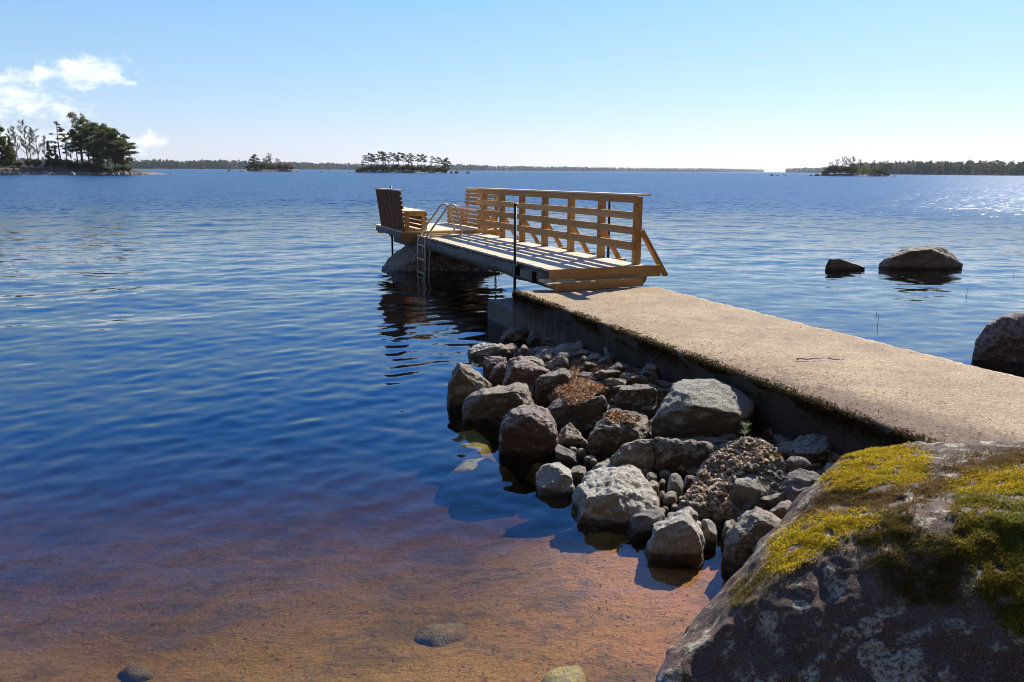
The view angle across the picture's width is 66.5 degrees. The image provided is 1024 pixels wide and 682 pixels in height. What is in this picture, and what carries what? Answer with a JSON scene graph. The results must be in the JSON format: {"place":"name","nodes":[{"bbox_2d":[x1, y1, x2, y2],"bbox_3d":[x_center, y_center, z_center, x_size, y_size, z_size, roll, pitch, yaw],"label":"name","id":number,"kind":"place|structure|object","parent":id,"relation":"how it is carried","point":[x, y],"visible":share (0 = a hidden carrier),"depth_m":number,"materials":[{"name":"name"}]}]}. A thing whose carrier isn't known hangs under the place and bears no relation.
{"place":"outdoors","nodes":[
{"label":"outdoors","id":0,"kind":"place"},
{"bbox_2d":[0,166,172,181],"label":"island","id":1,"kind":"structure","parent":0,"point":[61,173],"depth_m":255.75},
{"bbox_2d":[0,123,14,165],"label":"spruce tree","id":2,"kind":"object","parent":1,"relation":"on","point":[3,145],"visible":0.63,"depth_m":263.15,"materials":[{"name":"green plant"}]},
{"bbox_2d":[4,135,16,166],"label":"spruce tree","id":3,"kind":"object","parent":1,"relation":"on","point":[11,158],"visible":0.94,"depth_m":259.05,"materials":[{"name":"green plant"}]},
{"bbox_2d":[9,126,19,159],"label":"birch tree","id":4,"kind":"object","parent":1,"relation":"on","point":[14,136],"visible":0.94,"depth_m":267.50,"materials":[{"name":"grey plant"}]},
{"bbox_2d":[16,119,34,158],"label":"birch tree","id":5,"kind":"object","parent":1,"relation":"on","point":[20,139],"visible":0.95,"depth_m":265.39,"materials":[{"name":"grey plant"}]},
{"bbox_2d":[26,127,44,159],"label":"birch tree","id":6,"kind":"object","parent":1,"relation":"on","point":[35,140],"visible":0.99,"depth_m":263.74,"materials":[{"name":"grey plant"}]},
{"bbox_2d":[44,141,53,165],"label":"spruce tree","id":7,"kind":"object","parent":1,"relation":"on","point":[50,153],"visible":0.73,"depth_m":264.32,"materials":[{"name":"green plant"}]},
{"bbox_2d":[49,121,64,159],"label":"pine tree","id":8,"kind":"object","parent":1,"relation":"on","point":[60,129],"visible":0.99,"depth_m":263.40,"materials":[{"name":"green plant"}]},
{"bbox_2d":[61,159,77,168],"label":"bush","id":9,"kind":"object","parent":1,"relation":"on","point":[70,164],"visible":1,"depth_m":256.81,"materials":[{"name":"green plant"}]},
{"bbox_2d":[63,128,86,162],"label":"pine tree","id":10,"kind":"object","parent":1,"relation":"on","point":[73,133],"visible":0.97,"depth_m":261.03,"materials":[{"name":"green plant"}]},
{"bbox_2d":[66,111,90,161],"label":"pine tree","id":11,"kind":"object","parent":1,"relation":"on","point":[71,114],"visible":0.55,"depth_m":264.04,"materials":[{"name":"green plant"}]},
{"bbox_2d":[74,116,100,162],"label":"pine tree","id":12,"kind":"object","parent":1,"relation":"on","point":[82,123],"visible":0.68,"depth_m":261.29,"materials":[{"name":"green plant"}]},
{"bbox_2d":[83,122,106,161],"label":"pine tree","id":13,"kind":"object","parent":1,"relation":"on","point":[91,145],"visible":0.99,"depth_m":260.57,"materials":[{"name":"green plant"}]},
{"bbox_2d":[89,123,124,166],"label":"pine tree","id":14,"kind":"object","parent":1,"relation":"on","point":[105,128],"visible":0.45,"depth_m":266.41,"materials":[{"name":"green plant"}]},
{"bbox_2d":[99,128,129,166],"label":"pine tree","id":15,"kind":"object","parent":1,"relation":"on","point":[113,134],"visible":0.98,"depth_m":263.14,"materials":[{"name":"green plant"}]},
{"bbox_2d":[111,133,139,164],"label":"pine tree","id":16,"kind":"object","parent":1,"relation":"on","point":[127,153],"visible":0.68,"depth_m":266.74,"materials":[{"name":"green plant"}]},
{"bbox_2d":[235,169,299,174],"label":"islet","id":17,"kind":"object","parent":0,"point":[271,171],"visible":0.91,"depth_m":624.35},
{"bbox_2d":[110,166,487,170],"bbox_3d":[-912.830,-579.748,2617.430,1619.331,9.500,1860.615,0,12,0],"label":"shore","id":18,"kind":"structure","parent":0,"point":[246,168],"depth_m":2147.34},
{"bbox_2d":[0,157,487,170],"bbox_3d":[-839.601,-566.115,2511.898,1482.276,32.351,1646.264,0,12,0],"label":"forest","id":19,"kind":"object","parent":18,"relation":"on","point":[200,164],"visible":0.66,"depth_m":2153.63,"materials":[{"name":"plant"}]},
{"bbox_2d":[350,170,456,176],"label":"islet","id":20,"kind":"object","parent":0,"point":[397,173],"visible":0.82,"depth_m":515.91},
{"bbox_2d":[0,169,1023,681],"bbox_3d":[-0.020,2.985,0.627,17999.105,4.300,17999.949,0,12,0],"label":"water","id":21,"kind":"structure","parent":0,"point":[222,405],"depth_m":7.75,"materials":[{"name":"liquid"}]},
{"bbox_2d":[118,663,153,681],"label":"underwater rock","id":22,"kind":"object","parent":21,"relation":"on","point":[135,672],"visible":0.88,"depth_m":3.65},
{"bbox_2d":[0,484,716,681],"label":"sunken litter","id":23,"kind":"object","parent":21,"relation":"on","point":[335,590],"visible":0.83,"depth_m":4.46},
{"bbox_2d":[676,436,786,547],"bbox_3d":[1.546,1.070,5.295,0.600,0.716,1.031,9,15,34],"label":"rock","id":24,"kind":"object","parent":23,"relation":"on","point":[741,506],"visible":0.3,"depth_m":5.06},
{"bbox_2d":[602,409,783,515],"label":"gravel crumbs","id":25,"kind":"object","parent":24,"relation":"on","point":[725,475],"visible":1,"depth_m":5.25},
{"bbox_2d":[713,513,722,530],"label":"pebble","id":26,"kind":"object","parent":24,"relation":"on","point":[717,521],"visible":0.74,"depth_m":4.96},
{"bbox_2d":[363,428,431,452],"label":"underwater rock","id":27,"kind":"object","parent":21,"relation":"on","point":[395,440],"visible":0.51,"depth_m":7.41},
{"bbox_2d":[414,622,468,646],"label":"underwater rock","id":28,"kind":"object","parent":21,"relation":"on","point":[437,634],"visible":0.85,"depth_m":3.95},
{"bbox_2d":[380,241,510,327],"bbox_3d":[-1.493,-1.367,17.827,2.945,1.936,1.702,0,12,0],"label":"boulder","id":29,"kind":"object","parent":21,"relation":"on","point":[403,261],"visible":0.56,"depth_m":17.10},
{"bbox_2d":[374,188,667,289],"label":"wooden jetty","id":30,"kind":"object","parent":29,"relation":"on","point":[486,247],"visible":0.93,"depth_m":13.01,"materials":[{"name":"brown wood"}]},
{"bbox_2d":[375,188,426,231],"bbox_3d":[-2.595,-3.073,18.143,0.642,0.918,2.410,-4,13,-21],"label":"bench","id":31,"kind":"object","parent":30,"relation":"on","point":[391,208],"visible":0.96,"depth_m":17.70,"materials":[{"name":"brown wood"}]},
{"bbox_2d":[416,203,462,316],"bbox_3d":[-1.582,-1.639,16.787,0.928,2.593,0.662,-4,13,-21],"label":"swimming ladder","id":32,"kind":"object","parent":30,"relation":"attached to","point":[425,242],"visible":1,"depth_m":16.58,"materials":[{"name":"metal"}]},
{"bbox_2d":[447,188,498,228],"bbox_3d":[-0.951,-3.302,19.218,0.612,0.901,2.570,-4,13,-21],"label":"bench","id":33,"kind":"object","parent":30,"relation":"on","point":[462,215],"visible":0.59,"depth_m":19.09,"materials":[{"name":"brown wood"}]},
{"bbox_2d":[422,430,497,477],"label":"underwater rock","id":34,"kind":"object","parent":21,"relation":"on","point":[448,456],"visible":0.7,"depth_m":6.63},
{"bbox_2d":[446,363,491,434],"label":"rock","id":35,"kind":"object","parent":21,"relation":"on","point":[465,381],"visible":0.62,"depth_m":7.42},
{"bbox_2d":[437,458,525,504],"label":"underwater rock","id":36,"kind":"object","parent":21,"relation":"on","point":[484,480],"visible":0.88,"depth_m":6.01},
{"bbox_2d":[467,342,503,375],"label":"rock","id":37,"kind":"object","parent":21,"relation":"on","point":[478,352],"visible":0.55,"depth_m":9.38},
{"bbox_2d":[482,356,506,380],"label":"rock","id":38,"kind":"object","parent":21,"relation":"on","point":[490,363],"visible":0.25,"depth_m":8.37,"materials":[{"name":"stone"}]},
{"bbox_2d":[489,363,505,386],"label":"rock","id":39,"kind":"object","parent":21,"relation":"on","point":[496,376],"visible":0.34,"depth_m":8.13,"materials":[{"name":"stone"}]},
{"bbox_2d":[462,382,533,453],"bbox_3d":[-0.140,0.688,7.226,0.704,0.645,0.653,0,12,0],"label":"rock","id":40,"kind":"object","parent":21,"relation":"on","point":[484,411],"visible":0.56,"depth_m":6.94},
{"bbox_2d":[498,343,517,362],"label":"rock","id":41,"kind":"object","parent":21,"relation":"on","point":[509,351],"visible":0.32,"depth_m":9.24,"materials":[{"name":"stone"}]},
{"bbox_2d":[499,328,526,349],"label":"rock","id":42,"kind":"object","parent":21,"relation":"on","point":[517,337],"visible":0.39,"depth_m":10.18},
{"bbox_2d":[512,203,518,290],"bbox_3d":[0.037,-0.265,11.912,0.097,3.627,0.092,0,12,0],"label":"steel pole","id":43,"kind":"object","parent":21,"relation":"on","point":[515,242],"visible":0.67,"depth_m":11.63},
{"bbox_2d":[512,344,531,357],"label":"rock","id":44,"kind":"object","parent":21,"relation":"on","point":[523,350],"visible":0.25,"depth_m":9.03,"materials":[{"name":"stone"}]},
{"bbox_2d":[502,356,550,404],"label":"rock","id":45,"kind":"object","parent":21,"relation":"on","point":[521,369],"visible":0.33,"depth_m":7.74,"materials":[{"name":"stone"}]},
{"bbox_2d":[497,404,559,495],"bbox_3d":[0.133,0.848,6.345,0.514,0.708,0.520,0,12,0],"label":"rock","id":46,"kind":"object","parent":21,"relation":"on","point":[528,438],"visible":0.73,"depth_m":6.11,"materials":[{"name":"stone"}]},
{"bbox_2d":[526,330,540,347],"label":"rock","id":47,"kind":"object","parent":21,"relation":"on","point":[533,340],"visible":0.31,"depth_m":9.91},
{"bbox_2d":[524,463,543,486],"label":"underwater rock","id":48,"kind":"object","parent":21,"relation":"on","point":[530,477],"visible":0.25,"depth_m":6.09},
{"bbox_2d":[524,356,544,366],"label":"rock","id":49,"kind":"object","parent":21,"relation":"on","point":[538,361],"visible":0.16,"depth_m":8.35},
{"bbox_2d":[542,353,556,362],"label":"rubble stone","id":50,"kind":"object","parent":21,"relation":"on","point":[547,358],"visible":0.52,"depth_m":8.59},
{"bbox_2d":[535,368,571,407],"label":"rock","id":51,"kind":"object","parent":21,"relation":"on","point":[546,383],"visible":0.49,"depth_m":7.35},
{"bbox_2d":[535,462,574,528],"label":"rock","id":52,"kind":"object","parent":21,"relation":"on","point":[555,487],"visible":0.91,"depth_m":5.42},
{"bbox_2d":[549,354,570,370],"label":"rock","id":53,"kind":"object","parent":21,"relation":"on","point":[561,361],"visible":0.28,"depth_m":8.20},
{"bbox_2d":[547,395,574,433],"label":"rock","id":54,"kind":"object","parent":21,"relation":"on","point":[562,414],"visible":0.25,"depth_m":6.79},
{"bbox_2d":[541,665,585,681],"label":"underwater rock","id":55,"kind":"object","parent":21,"relation":"on","point":[574,673],"visible":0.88,"depth_m":3.54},
{"bbox_2d":[555,444,579,469],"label":"rock","id":56,"kind":"object","parent":21,"relation":"on","point":[566,457],"visible":0.34,"depth_m":5.98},
{"bbox_2d":[554,341,584,353],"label":"rock","id":57,"kind":"object","parent":21,"relation":"on","point":[578,345],"visible":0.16,"depth_m":8.76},
{"bbox_2d":[558,422,584,465],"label":"rock","id":58,"kind":"object","parent":21,"relation":"on","point":[569,434],"visible":0.29,"depth_m":6.33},
{"bbox_2d":[571,465,586,517],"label":"rock","id":59,"kind":"object","parent":21,"relation":"on","point":[579,472],"visible":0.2,"depth_m":5.63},
{"bbox_2d":[578,448,585,463],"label":"pebble","id":60,"kind":"object","parent":21,"relation":"on","point":[581,454],"visible":0.94,"depth_m":6.06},
{"bbox_2d":[574,349,590,357],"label":"rubble stone","id":61,"kind":"object","parent":21,"relation":"on","point":[581,353],"visible":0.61,"depth_m":8.29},
{"bbox_2d":[584,455,595,470],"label":"pebble","id":62,"kind":"object","parent":21,"relation":"on","point":[587,459],"visible":0.72,"depth_m":5.93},
{"bbox_2d":[574,395,607,441],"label":"rock","id":63,"kind":"object","parent":21,"relation":"on","point":[588,414],"visible":0.52,"depth_m":6.66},
{"bbox_2d":[580,532,626,544],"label":"underwater rock","id":64,"kind":"object","parent":21,"relation":"on","point":[604,538],"visible":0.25,"depth_m":4.93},
{"bbox_2d":[597,355,615,364],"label":"rubble stone","id":65,"kind":"object","parent":21,"relation":"on","point":[610,359],"visible":0.77,"depth_m":7.96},
{"bbox_2d":[547,360,670,408],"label":"leaf litter","id":66,"kind":"object","parent":21,"relation":"on","point":[576,390],"visible":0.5,"depth_m":7.17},
{"bbox_2d":[598,369,619,380],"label":"rubble stone","id":67,"kind":"object","parent":21,"relation":"on","point":[605,374],"visible":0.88,"depth_m":7.45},
{"bbox_2d":[591,458,628,469],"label":"rock","id":68,"kind":"object","parent":21,"relation":"on","point":[606,463],"visible":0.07,"depth_m":5.78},
{"bbox_2d":[571,464,659,539],"bbox_3d":[0.680,1.159,5.289,0.611,0.570,0.739,0,12,0],"label":"rock","id":69,"kind":"object","parent":21,"relation":"on","point":[612,500],"visible":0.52,"depth_m":5.03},
{"bbox_2d":[606,379,626,388],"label":"rubble stone","id":70,"kind":"object","parent":21,"relation":"on","point":[612,383],"visible":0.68,"depth_m":7.27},
{"bbox_2d":[607,362,627,372],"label":"rubble stone","id":71,"kind":"object","parent":21,"relation":"on","point":[619,366],"visible":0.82,"depth_m":7.54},
{"bbox_2d":[586,407,649,471],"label":"rock","id":72,"kind":"object","parent":21,"relation":"on","point":[605,440],"visible":0.4,"depth_m":6.11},
{"bbox_2d":[610,439,654,472],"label":"rock","id":73,"kind":"object","parent":21,"relation":"on","point":[638,453],"visible":0.39,"depth_m":5.76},
{"bbox_2d":[618,383,657,412],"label":"rock","id":74,"kind":"object","parent":21,"relation":"on","point":[635,397],"visible":0.48,"depth_m":6.69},
{"bbox_2d":[628,374,648,383],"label":"rubble stone","id":75,"kind":"object","parent":21,"relation":"on","point":[641,379],"visible":0.81,"depth_m":7.24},
{"bbox_2d":[627,509,664,548],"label":"rock","id":76,"kind":"object","parent":21,"relation":"on","point":[639,532],"visible":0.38,"depth_m":4.82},
{"bbox_2d":[635,370,657,380],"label":"rubble stone","id":77,"kind":"object","parent":21,"relation":"on","point":[651,375],"visible":0.62,"depth_m":7.36,"materials":[{"name":"stone"}]},
{"bbox_2d":[640,405,655,417],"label":"rubble stone","id":78,"kind":"object","parent":21,"relation":"on","point":[649,410],"visible":0.53,"depth_m":6.66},
{"bbox_2d":[641,363,657,371],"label":"rubble stone","id":79,"kind":"object","parent":21,"relation":"on","point":[650,367],"visible":0.61,"depth_m":7.48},
{"bbox_2d":[655,380,672,388],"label":"rubble stone","id":80,"kind":"object","parent":21,"relation":"on","point":[662,384],"visible":0.64,"depth_m":7.17,"materials":[{"name":"stone"}]},
{"bbox_2d":[659,470,670,484],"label":"pebble","id":81,"kind":"object","parent":21,"relation":"on","point":[665,475],"visible":0.66,"depth_m":5.66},
{"bbox_2d":[663,491,676,511],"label":"pebble","id":82,"kind":"object","parent":21,"relation":"on","point":[670,499],"visible":0.7,"depth_m":5.18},
{"bbox_2d":[644,506,705,569],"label":"rock","id":83,"kind":"object","parent":21,"relation":"on","point":[676,540],"visible":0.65,"depth_m":4.52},
{"bbox_2d":[666,473,683,503],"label":"pebble","id":84,"kind":"object","parent":21,"relation":"on","point":[675,483],"visible":0.64,"depth_m":5.33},
{"bbox_2d":[652,436,714,493],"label":"rock","id":85,"kind":"object","parent":21,"relation":"on","point":[679,456],"visible":0.34,"depth_m":5.74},
{"bbox_2d":[683,475,693,494],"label":"pebble","id":86,"kind":"object","parent":21,"relation":"on","point":[688,481],"visible":0.54,"depth_m":5.45,"materials":[{"name":"stone"}]},
{"bbox_2d":[651,378,754,439],"bbox_3d":[1.598,0.687,6.393,0.763,0.751,1.052,5,13,22],"label":"rock","id":87,"kind":"object","parent":21,"relation":"on","point":[707,407],"visible":0.61,"depth_m":6.03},
{"bbox_2d":[701,519,716,560],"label":"rock","id":88,"kind":"object","parent":21,"relation":"on","point":[709,530],"visible":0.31,"depth_m":4.69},
{"bbox_2d":[699,435,728,444],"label":"rubble stone","id":89,"kind":"object","parent":21,"relation":"on","point":[717,440],"visible":0.37,"depth_m":5.91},
{"bbox_2d":[721,519,735,558],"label":"rock","id":90,"kind":"object","parent":21,"relation":"on","point":[728,524],"visible":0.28,"depth_m":4.74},
{"bbox_2d":[720,506,781,580],"bbox_3d":[1.424,1.271,4.592,0.338,0.620,0.496,5,13,20],"label":"rock","id":91,"kind":"object","parent":21,"relation":"on","point":[747,531],"visible":0.48,"depth_m":4.41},
{"bbox_2d":[488,287,1023,456],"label":"concrete pier","id":92,"kind":"structure","parent":21,"relation":"on","point":[794,414],"depth_m":6.74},
{"bbox_2d":[538,277,643,291],"bbox_3d":[1.099,-0.823,10.940,1.506,0.134,0.400,-5,14,-25],"label":"wooden step","id":93,"kind":"object","parent":92,"relation":"on","point":[557,285],"visible":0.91,"depth_m":10.75,"materials":[{"name":"brown wood"}]},
{"bbox_2d":[537,288,1023,442],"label":"needle litter","id":94,"kind":"object","parent":92,"relation":"on","point":[817,379],"visible":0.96,"depth_m":6.08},
{"bbox_2d":[732,469,787,498],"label":"rock","id":95,"kind":"object","parent":21,"relation":"on","point":[748,485],"visible":0.2,"depth_m":5.06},
{"bbox_2d":[763,428,772,440],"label":"rubble stone","id":96,"kind":"object","parent":21,"relation":"on","point":[767,434],"visible":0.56,"depth_m":6.04,"materials":[{"name":"stone"}]},
{"bbox_2d":[759,491,785,508],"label":"rubble stone","id":97,"kind":"object","parent":21,"relation":"on","point":[772,501],"visible":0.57,"depth_m":4.96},
{"bbox_2d":[769,500,791,519],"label":"rock","id":98,"kind":"object","parent":21,"relation":"on","point":[780,510],"visible":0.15,"depth_m":4.66,"materials":[{"name":"stone"}]},
{"bbox_2d":[773,434,791,443],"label":"rubble stone","id":99,"kind":"object","parent":21,"relation":"on","point":[778,438],"visible":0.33,"depth_m":5.88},
{"bbox_2d":[777,446,790,459],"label":"rubble stone","id":100,"kind":"object","parent":21,"relation":"on","point":[783,451],"visible":0.44,"depth_m":5.54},
{"bbox_2d":[781,472,808,500],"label":"rock","id":101,"kind":"object","parent":21,"relation":"on","point":[789,488],"visible":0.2,"depth_m":4.96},
{"bbox_2d":[785,456,812,472],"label":"rubble stone","id":102,"kind":"object","parent":21,"relation":"on","point":[792,463],"visible":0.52,"depth_m":5.21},
{"bbox_2d":[788,468,820,486],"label":"rubble stone","id":103,"kind":"object","parent":21,"relation":"on","point":[801,477],"visible":0.59,"depth_m":5.00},
{"bbox_2d":[788,434,831,465],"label":"rock","id":104,"kind":"object","parent":21,"relation":"on","point":[813,448],"visible":0.3,"depth_m":5.42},
{"bbox_2d":[827,451,839,462],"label":"rubble stone","id":105,"kind":"object","parent":21,"relation":"on","point":[833,457],"visible":0.34,"depth_m":5.39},
{"bbox_2d":[656,441,1023,681],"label":"mossy boulder","id":106,"kind":"object","parent":21,"relation":"on","point":[904,562],"visible":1,"depth_m":3.35,"materials":[{"name":"stone"}]},
{"bbox_2d":[970,312,1023,377],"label":"boulder","id":107,"kind":"object","parent":21,"relation":"on","point":[999,344],"visible":0.53,"depth_m":9.23,"materials":[{"name":"stone"}]},
{"bbox_2d":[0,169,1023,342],"bbox_3d":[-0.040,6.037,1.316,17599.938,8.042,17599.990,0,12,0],"label":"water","id":108,"kind":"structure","parent":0,"point":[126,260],"depth_m":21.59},
{"bbox_2d":[822,259,864,303],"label":"boulder","id":109,"kind":"object","parent":108,"relation":"in","point":[836,264],"visible":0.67,"depth_m":18.23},
{"bbox_2d":[871,245,962,311],"bbox_3d":[9.763,-1.567,18.989,2.371,1.561,1.331,0,12,0],"label":"boulder","id":110,"kind":"object","parent":108,"relation":"in","point":[930,257],"visible":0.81,"depth_m":18.42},
{"bbox_2d":[0,0,1023,172],"label":"sky","id":111,"kind":"structure","parent":0,"point":[773,86],"materials":[{"name":"blue"}]},
{"bbox_2d":[488,169,702,171],"bbox_3d":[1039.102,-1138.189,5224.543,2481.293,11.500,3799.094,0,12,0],"label":"shore","id":112,"kind":"structure","parent":0,"point":[595,171],"depth_m":4386.79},
{"bbox_2d":[478,165,763,171],"bbox_3d":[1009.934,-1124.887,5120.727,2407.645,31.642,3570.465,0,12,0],"label":"forest","id":113,"kind":"object","parent":112,"relation":"on","point":[531,168],"visible":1,"depth_m":4406.73,"materials":[{"name":"plant"}]},
{"bbox_2d":[809,174,891,179],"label":"islet","id":114,"kind":"object","parent":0,"point":[853,176],"visible":0.82,"depth_m":488.18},
{"bbox_2d":[859,173,1023,176],"bbox_3d":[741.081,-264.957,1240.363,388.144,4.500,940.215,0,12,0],"label":"shore","id":115,"kind":"structure","parent":0,"point":[991,175],"depth_m":959.88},
{"bbox_2d":[849,159,1023,176],"bbox_3d":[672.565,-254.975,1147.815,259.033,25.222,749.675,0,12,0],"label":"forest","id":116,"kind":"object","parent":115,"relation":"on","point":[970,166],"visible":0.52,"depth_m":982.45,"materials":[{"name":"plant"}]},
{"bbox_3d":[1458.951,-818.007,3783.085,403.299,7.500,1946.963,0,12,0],"label":"far shore","id":117,"kind":"structure","parent":0,"visible":0},
{"bbox_2d":[785,167,844,172],"bbox_3d":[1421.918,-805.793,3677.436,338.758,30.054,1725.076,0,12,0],"label":"forest","id":118,"kind":"object","parent":117,"relation":"on","point":[808,170],"visible":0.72,"depth_m":3683.59,"materials":[{"name":"plant"}]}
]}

